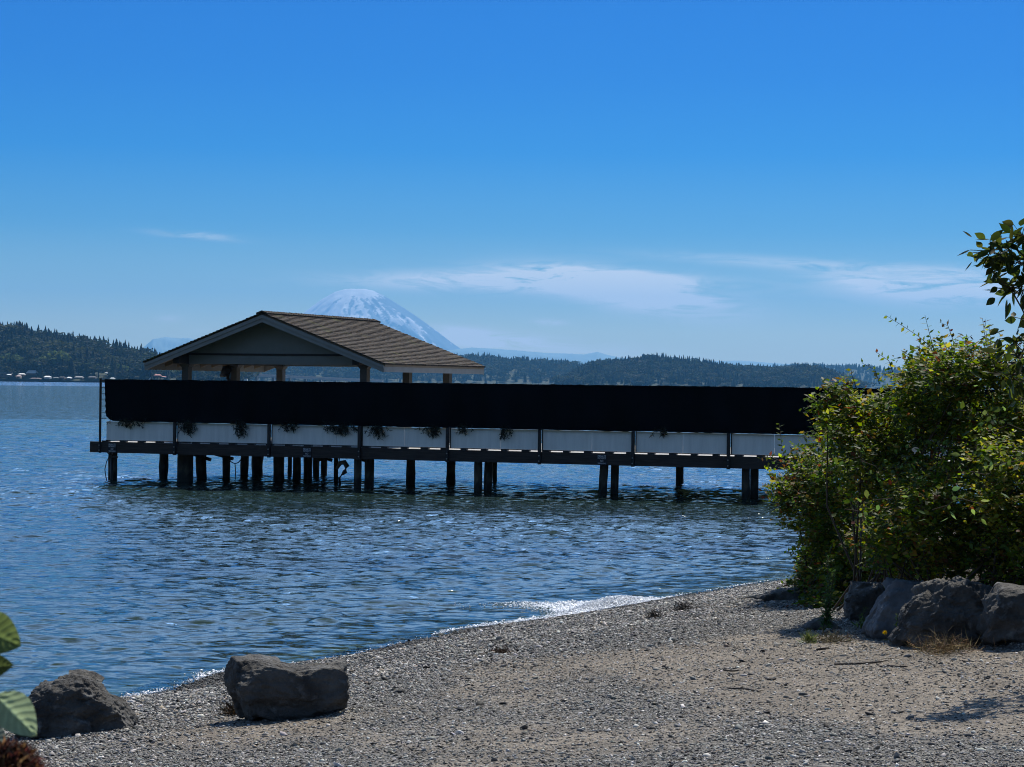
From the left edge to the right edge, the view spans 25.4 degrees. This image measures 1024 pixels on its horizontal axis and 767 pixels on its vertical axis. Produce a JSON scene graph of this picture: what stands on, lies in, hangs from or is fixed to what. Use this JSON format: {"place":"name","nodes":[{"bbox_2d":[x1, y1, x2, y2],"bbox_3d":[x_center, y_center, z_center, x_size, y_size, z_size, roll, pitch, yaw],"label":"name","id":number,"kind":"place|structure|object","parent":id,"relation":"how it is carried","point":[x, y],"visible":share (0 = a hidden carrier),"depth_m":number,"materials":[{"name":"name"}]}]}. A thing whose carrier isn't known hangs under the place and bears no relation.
{"place":"outdoors","nodes":[
{"label":"outdoors","id":0,"kind":"place"},
{"bbox_2d":[0,381,104,385],"bbox_3d":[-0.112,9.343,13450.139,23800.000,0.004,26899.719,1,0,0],"label":"water","id":1,"kind":"structure","parent":0,"point":[50,383],"depth_m":1230.90,"materials":[{"name":"blue liquid"}]},
{"bbox_2d":[0,380,104,382],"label":"shore wall","id":2,"kind":"structure","parent":1,"relation":"on","point":[47,381],"depth_m":2049.00,"materials":[{"name":"grey"}]},
{"bbox_2d":[0,351,203,380],"bbox_3d":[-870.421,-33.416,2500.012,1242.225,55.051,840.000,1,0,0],"label":"hill","id":3,"kind":"structure","parent":0,"point":[103,376],"depth_m":2106.10,"materials":[{"name":"green plant"}]},
{"bbox_2d":[0,371,13,376],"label":"house","id":4,"kind":"structure","parent":3,"relation":"on","point":[3,374],"depth_m":2085.50,"materials":[{"name":"white"}]},
{"bbox_2d":[3,352,22,363],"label":"broadleaf tree","id":5,"kind":"object","parent":3,"relation":"on","point":[13,358],"visible":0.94,"depth_m":2111.03,"materials":[{"name":"green plant"}]},
{"bbox_2d":[26,370,37,374],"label":"house","id":6,"kind":"structure","parent":3,"relation":"on","point":[31,372],"depth_m":2095.83,"materials":[{"name":"grey"}]},
{"bbox_2d":[35,353,58,374],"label":"broadleaf tree","id":7,"kind":"object","parent":3,"relation":"on","point":[47,357],"visible":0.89,"depth_m":2114.30,"materials":[{"name":"green plant"}]},
{"bbox_2d":[50,350,70,364],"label":"broadleaf tree","id":8,"kind":"object","parent":3,"relation":"on","point":[60,355],"visible":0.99,"depth_m":2113.06,"materials":[{"name":"green plant"}]},
{"bbox_2d":[104,363,129,370],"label":"broadleaf tree","id":9,"kind":"object","parent":3,"relation":"on","point":[124,367],"visible":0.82,"depth_m":2119.86,"materials":[{"name":"green plant"}]},
{"bbox_2d":[0,321,261,380],"bbox_3d":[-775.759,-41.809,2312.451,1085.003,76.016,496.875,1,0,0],"label":"wood","id":10,"kind":"object","parent":3,"relation":"on","point":[31,345],"visible":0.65,"depth_m":2177.09,"materials":[{"name":"green plant"}]},
{"bbox_2d":[170,370,180,374],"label":"broadleaf tree","id":11,"kind":"object","parent":3,"relation":"on","point":[176,372],"visible":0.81,"depth_m":2116.97,"materials":[{"name":"green plant"}]},
{"bbox_2d":[143,337,194,353],"bbox_3d":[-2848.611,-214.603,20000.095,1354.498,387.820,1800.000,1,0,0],"label":"mountain range","id":12,"kind":"structure","parent":0,"point":[162,344],"depth_m":19735.00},
{"bbox_2d":[249,374,382,381],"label":"hill","id":13,"kind":"structure","parent":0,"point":[305,378],"depth_m":2579.24,"materials":[{"name":"green plant"}]},
{"bbox_2d":[303,289,459,349],"bbox_3d":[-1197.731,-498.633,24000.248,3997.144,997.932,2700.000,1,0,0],"label":"mountain","id":14,"kind":"structure","parent":0,"point":[367,303],"depth_m":23767.71,"materials":[{"name":"white snow"}]},
{"bbox_2d":[252,365,560,384],"bbox_3d":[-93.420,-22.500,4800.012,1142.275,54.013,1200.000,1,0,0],"label":"hill","id":15,"kind":"structure","parent":0,"point":[510,380],"depth_m":4256.65,"materials":[{"name":"green plant"}]},
{"bbox_2d":[250,352,588,383],"bbox_3d":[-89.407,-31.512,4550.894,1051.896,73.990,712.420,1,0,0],"label":"wood","id":16,"kind":"object","parent":15,"relation":"on","point":[523,365],"visible":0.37,"depth_m":4327.63,"materials":[{"name":"green plant"}]},
{"bbox_2d":[0,385,1018,696],"bbox_3d":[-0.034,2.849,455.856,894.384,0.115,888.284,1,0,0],"label":"water","id":17,"kind":"structure","parent":0,"point":[60,495],"depth_m":43.39,"materials":[{"name":"blue liquid"}]},
{"bbox_2d":[120,580,768,696],"bbox_3d":[-1.300,2.558,24.137,2.163,0.146,16.755,1,0,29],"label":"foam","id":18,"kind":"object","parent":17,"relation":"on","point":[568,607],"visible":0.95,"depth_m":26.50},
{"bbox_2d":[0,486,1023,766],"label":"ground","id":19,"kind":"structure","parent":0,"point":[166,632],"depth_m":19.97,"materials":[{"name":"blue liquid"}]},
{"bbox_2d":[0,612,50,766],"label":"broad leaf plant","id":20,"kind":"object","parent":19,"relation":"on","point":[17,714],"visible":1,"depth_m":2.10,"materials":[{"name":"green plant"}]},
{"bbox_2d":[14,669,137,739],"bbox_3d":[-2.750,2.012,14.182,0.773,0.403,0.517,1,0,0],"label":"boulder","id":21,"kind":"object","parent":19,"relation":"on","point":[78,701],"visible":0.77,"depth_m":14.04,"materials":[{"name":"grey stone"}]},
{"bbox_2d":[212,697,235,715],"bbox_3d":[-1.791,2.095,14.478,0.236,0.207,0.260,1,0,11],"label":"washed up weed","id":22,"kind":"object","parent":19,"relation":"on","point":[230,710],"visible":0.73,"depth_m":14.46,"materials":[{"name":"brown plant"}]},
{"bbox_2d":[224,654,349,720],"bbox_3d":[-1.382,1.890,14.016,0.766,0.399,0.450,1,0,-11],"label":"boulder","id":23,"kind":"object","parent":19,"relation":"on","point":[261,686],"visible":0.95,"depth_m":13.86,"materials":[{"name":"grey stone"}]},
{"bbox_2d":[484,642,516,653],"bbox_3d":[-0.097,2.246,18.942,0.268,0.207,0.393,1,0,-36],"label":"washed up weed","id":24,"kind":"object","parent":19,"relation":"on","point":[502,650],"visible":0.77,"depth_m":18.90,"materials":[{"name":"brown plant"}]},
{"bbox_2d":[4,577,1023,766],"bbox_3d":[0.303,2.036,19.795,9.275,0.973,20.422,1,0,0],"label":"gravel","id":25,"kind":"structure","parent":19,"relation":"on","point":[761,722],"depth_m":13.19,"materials":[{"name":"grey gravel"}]},
{"bbox_2d":[27,598,1023,766],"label":"loose stones","id":26,"kind":"object","parent":19,"relation":"on","point":[481,703],"visible":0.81,"depth_m":13.48,"materials":[{"name":"grey gravel"}]},
{"bbox_2d":[90,440,1023,572],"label":"pier","id":27,"kind":"structure","parent":19,"relation":"on","point":[750,466],"depth_m":56.53,"materials":[{"name":"brown wood"}]},
{"bbox_2d":[104,453,111,480],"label":"rope","id":28,"kind":"object","parent":27,"relation":"hanging from","point":[105,465],"visible":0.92,"depth_m":58.81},
{"bbox_2d":[108,443,115,452],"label":"warning sign","id":29,"kind":"object","parent":27,"relation":"attached to","point":[111,447],"visible":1,"depth_m":58.68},
{"bbox_2d":[109,453,117,480],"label":"water pipe","id":30,"kind":"object","parent":27,"relation":"attached to","point":[111,467],"visible":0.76,"depth_m":58.85,"materials":[{"name":"black metal"}]},
{"bbox_2d":[230,456,241,476],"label":"rope","id":31,"kind":"object","parent":27,"relation":"hanging from","point":[235,465],"visible":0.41,"depth_m":61.95,"materials":[{"name":"fabric"}]},
{"bbox_2d":[303,448,311,457],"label":"warning sign","id":32,"kind":"object","parent":27,"relation":"attached to","point":[306,452],"visible":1,"depth_m":56.65,"materials":[{"name":"metal"}]},
{"bbox_2d":[143,310,484,446],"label":"pavilion","id":33,"kind":"structure","parent":27,"relation":"on","point":[265,341],"depth_m":58.14,"materials":[{"name":"brown wood"}]},
{"bbox_2d":[220,365,230,380],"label":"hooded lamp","id":34,"kind":"object","parent":33,"relation":"attached to","point":[225,371],"visible":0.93,"depth_m":61.12,"materials":[{"name":"black metal"}]},
{"bbox_2d":[335,458,348,484],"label":"loop","id":35,"kind":"object","parent":27,"relation":"hanging from","point":[344,463],"visible":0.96,"depth_m":58.10,"materials":[{"name":"grey rubber"}]},
{"bbox_2d":[98,378,1014,468],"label":"pier fence","id":36,"kind":"object","parent":27,"relation":"on","point":[713,419],"visible":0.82,"depth_m":54.96,"materials":[{"name":"black metal"}]},
{"bbox_2d":[106,416,146,429],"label":"trailing plant","id":37,"kind":"object","parent":36,"relation":"hanging from","point":[127,423],"visible":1,"depth_m":58.43,"materials":[{"name":"green plant"}]},
{"bbox_2d":[176,419,196,437],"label":"trailing plant","id":38,"kind":"object","parent":36,"relation":"hanging from","point":[188,425],"visible":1,"depth_m":57.78,"materials":[{"name":"green plant"}]},
{"bbox_2d":[231,419,248,439],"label":"trailing plant","id":39,"kind":"object","parent":36,"relation":"hanging from","point":[239,426],"visible":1,"depth_m":57.24,"materials":[{"name":"green plant"}]},
{"bbox_2d":[278,420,298,433],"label":"trailing plant","id":40,"kind":"object","parent":36,"relation":"hanging from","point":[289,426],"visible":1,"depth_m":56.74,"materials":[{"name":"green plant"}]},
{"bbox_2d":[323,420,358,436],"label":"trailing plant","id":41,"kind":"object","parent":36,"relation":"hanging from","point":[342,429],"visible":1,"depth_m":56.22,"materials":[{"name":"green plant"}]},
{"bbox_2d":[364,423,392,439],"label":"trailing plant","id":42,"kind":"object","parent":36,"relation":"hanging from","point":[375,429],"visible":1,"depth_m":55.86,"materials":[{"name":"green plant"}]},
{"bbox_2d":[415,423,440,438],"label":"trailing plant","id":43,"kind":"object","parent":36,"relation":"hanging from","point":[433,431],"visible":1,"depth_m":55.33,"materials":[{"name":"green plant"}]},
{"bbox_2d":[454,424,473,435],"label":"trailing plant","id":44,"kind":"object","parent":36,"relation":"hanging from","point":[463,431],"visible":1,"depth_m":55.02,"materials":[{"name":"green plant"}]},
{"bbox_2d":[499,426,513,440],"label":"trailing plant","id":45,"kind":"object","parent":36,"relation":"hanging from","point":[503,433],"visible":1,"depth_m":54.65,"materials":[{"name":"green plant"}]},
{"bbox_2d":[649,427,667,437],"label":"trailing plant","id":46,"kind":"object","parent":36,"relation":"hanging from","point":[663,433],"visible":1,"depth_m":53.21,"materials":[{"name":"green plant"}]},
{"bbox_2d":[597,455,606,464],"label":"warning sign","id":47,"kind":"object","parent":27,"relation":"attached to","point":[601,459],"visible":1,"depth_m":53.83,"materials":[{"name":"grey metal"}]},
{"bbox_2d":[643,608,665,617],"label":"washed up weed","id":48,"kind":"object","parent":19,"relation":"on","point":[652,615],"visible":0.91,"depth_m":22.08,"materials":[{"name":"brown plant"}]},
{"bbox_2d":[668,600,697,610],"bbox_3d":[1.721,2.282,22.932,0.332,0.220,0.362,1,0,-19],"label":"washed up weed","id":49,"kind":"object","parent":19,"relation":"on","point":[681,606],"visible":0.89,"depth_m":22.92,"materials":[{"name":"brown plant"}]},
{"bbox_2d":[727,687,759,691],"bbox_3d":[1.443,1.889,13.978,0.038,0.042,0.475,1,0,-21],"label":"stick","id":50,"kind":"object","parent":19,"relation":"on","point":[742,688],"visible":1,"depth_m":14.03,"materials":[{"name":"wood"}]},
{"bbox_2d":[743,587,799,600],"bbox_3d":[2.692,2.146,23.097,0.665,0.136,0.324,1,0,0],"label":"boulder","id":51,"kind":"object","parent":19,"relation":"on","point":[780,594],"visible":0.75,"depth_m":23.02,"materials":[{"name":"grey stone"}]},
{"bbox_2d":[793,629,818,643],"bbox_3d":[2.242,1.920,17.110,0.241,0.175,0.212,1,0,21],"label":"grass tuft","id":52,"kind":"object","parent":19,"relation":"on","point":[806,636],"visible":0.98,"depth_m":17.11,"materials":[{"name":"green plant"}]},
{"bbox_2d":[800,617,839,629],"bbox_3d":[2.586,2.006,18.899,0.342,0.105,0.242,1,0,0],"label":"boulder","id":53,"kind":"object","parent":19,"relation":"on","point":[813,624],"visible":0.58,"depth_m":18.85,"materials":[{"name":"grey stone"}]},
{"bbox_2d":[757,414,893,607],"bbox_3d":[3.254,1.310,22.606,1.398,2.006,3.193,1,0,-7],"label":"shrub","id":54,"kind":"object","parent":19,"relation":"on","point":[795,489],"visible":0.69,"depth_m":22.43,"materials":[{"name":"green plant"}]},
{"bbox_2d":[817,557,836,630],"bbox_3d":[2.586,1.720,18.595,0.198,0.631,0.196,1,0,23],"label":"tall weed","id":55,"kind":"object","parent":19,"relation":"on","point":[827,607],"visible":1,"depth_m":18.58,"materials":[{"name":"green plant"}]},
{"bbox_2d":[807,625,864,643],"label":"dry grass","id":56,"kind":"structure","parent":19,"relation":"on","point":[829,638],"depth_m":17.12,"materials":[{"name":"brown plant"}]},
{"bbox_2d":[830,570,864,591],"bbox_3d":[3.336,1.960,22.159,0.473,0.329,0.424,1,0,0],"label":"boulder","id":57,"kind":"object","parent":19,"relation":"on","point":[841,579],"visible":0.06,"depth_m":21.98,"materials":[{"name":"grey stone"}]},
{"bbox_2d":[850,607,866,628],"bbox_3d":[2.853,1.930,18.684,0.161,0.213,0.212,1,0,0],"label":"tall weed","id":58,"kind":"object","parent":19,"relation":"on","point":[861,622],"visible":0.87,"depth_m":18.69,"materials":[{"name":"green plant"}]},
{"bbox_2d":[834,660,886,664],"bbox_3d":[2.373,1.894,15.360,0.375,0.029,0.086,1,0,-9],"label":"stick","id":59,"kind":"object","parent":19,"relation":"on","point":[858,663],"visible":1,"depth_m":15.34,"materials":[{"name":"brown wood"}]},
{"bbox_2d":[843,581,884,619],"bbox_3d":[3.122,1.877,19.497,0.518,0.339,0.461,1,0,0],"label":"boulder","id":60,"kind":"object","parent":19,"relation":"on","point":[859,596],"visible":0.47,"depth_m":19.36,"materials":[{"name":"grey stone"}]},
{"bbox_2d":[860,577,924,639],"bbox_3d":[3.001,1.744,17.398,0.625,0.496,0.416,1,0,0],"label":"boulder","id":61,"kind":"object","parent":19,"relation":"on","point":[895,596],"visible":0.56,"depth_m":17.29,"materials":[{"name":"grey stone"}]},
{"bbox_2d":[885,664,907,667],"bbox_3d":[2.537,1.874,15.057,0.048,0.030,0.241,1,0,-31],"label":"stick","id":62,"kind":"object","parent":19,"relation":"on","point":[896,666],"visible":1,"depth_m":15.02,"materials":[{"name":"brown wood"}]},
{"bbox_2d":[799,316,1023,610],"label":"shrub","id":63,"kind":"object","parent":19,"relation":"on","point":[846,415],"visible":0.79,"depth_m":19.20,"materials":[{"name":"green plant"}]},
{"bbox_2d":[831,362,1022,524],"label":"bindweed","id":64,"kind":"object","parent":63,"relation":"on","point":[916,449],"visible":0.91,"depth_m":17.82,"materials":[{"name":"green plant"}]},
{"bbox_2d":[843,455,1007,587],"bbox_3d":[3.297,1.347,18.357,1.296,1.580,2.062,1,0,-15],"label":"shrub","id":65,"kind":"object","parent":19,"relation":"on","point":[929,558],"visible":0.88,"depth_m":17.84,"materials":[{"name":"green plant"}]},
{"bbox_2d":[888,575,992,647],"bbox_3d":[3.205,1.688,16.459,0.884,0.561,0.629,1,0,0],"label":"boulder","id":66,"kind":"object","parent":19,"relation":"on","point":[943,606],"visible":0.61,"depth_m":16.33,"materials":[{"name":"grey stone"}]},
{"bbox_2d":[884,629,1005,657],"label":"dry grass","id":67,"kind":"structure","parent":19,"relation":"on","point":[944,646],"depth_m":15.86,"materials":[{"name":"brown plant"}]},
{"bbox_2d":[921,318,1023,586],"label":"shrub","id":68,"kind":"object","parent":19,"relation":"on","point":[1001,514],"visible":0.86,"depth_m":17.44,"materials":[{"name":"green plant"}]},
{"bbox_2d":[959,218,1023,411],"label":"tree","id":69,"kind":"object","parent":19,"relation":"on","point":[998,261],"visible":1,"depth_m":14.03,"materials":[{"name":"green plant"}]},
{"bbox_2d":[976,582,1023,645],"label":"boulder","id":70,"kind":"object","parent":19,"relation":"on","point":[1001,617],"visible":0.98,"depth_m":15.92,"materials":[{"name":"grey stone"}]},
{"bbox_2d":[0,0,1023,369],"label":"sky","id":71,"kind":"structure","parent":0,"point":[768,181],"materials":[{"name":"blue"}]},
{"bbox_2d":[447,347,834,368],"bbox_3d":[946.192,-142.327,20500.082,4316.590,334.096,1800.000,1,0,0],"label":"mountain range","id":72,"kind":"structure","parent":0,"point":[585,358],"depth_m":20257.17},
{"bbox_2d":[585,373,821,387],"bbox_3d":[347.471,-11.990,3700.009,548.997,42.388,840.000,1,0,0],"label":"hill","id":73,"kind":"structure","parent":0,"point":[665,382],"depth_m":3318.51,"materials":[{"name":"green plant"}]},
{"bbox_2d":[546,353,876,387],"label":"wood","id":74,"kind":"object","parent":73,"relation":"on","point":[644,369],"visible":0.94,"depth_m":3383.75,"materials":[{"name":"green plant"}]},
{"bbox_2d":[829,369,1004,389],"bbox_3d":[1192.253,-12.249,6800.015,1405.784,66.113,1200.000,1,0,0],"label":"hill","id":75,"kind":"structure","parent":0,"point":[887,380],"depth_m":6404.24,"materials":[{"name":"green plant"}]},
{"bbox_2d":[763,362,1023,388],"bbox_3d":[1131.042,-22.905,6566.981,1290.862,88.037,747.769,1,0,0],"label":"wood","id":76,"kind":"object","parent":75,"relation":"on","point":[838,368],"visible":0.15,"depth_m":6585.50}
]}

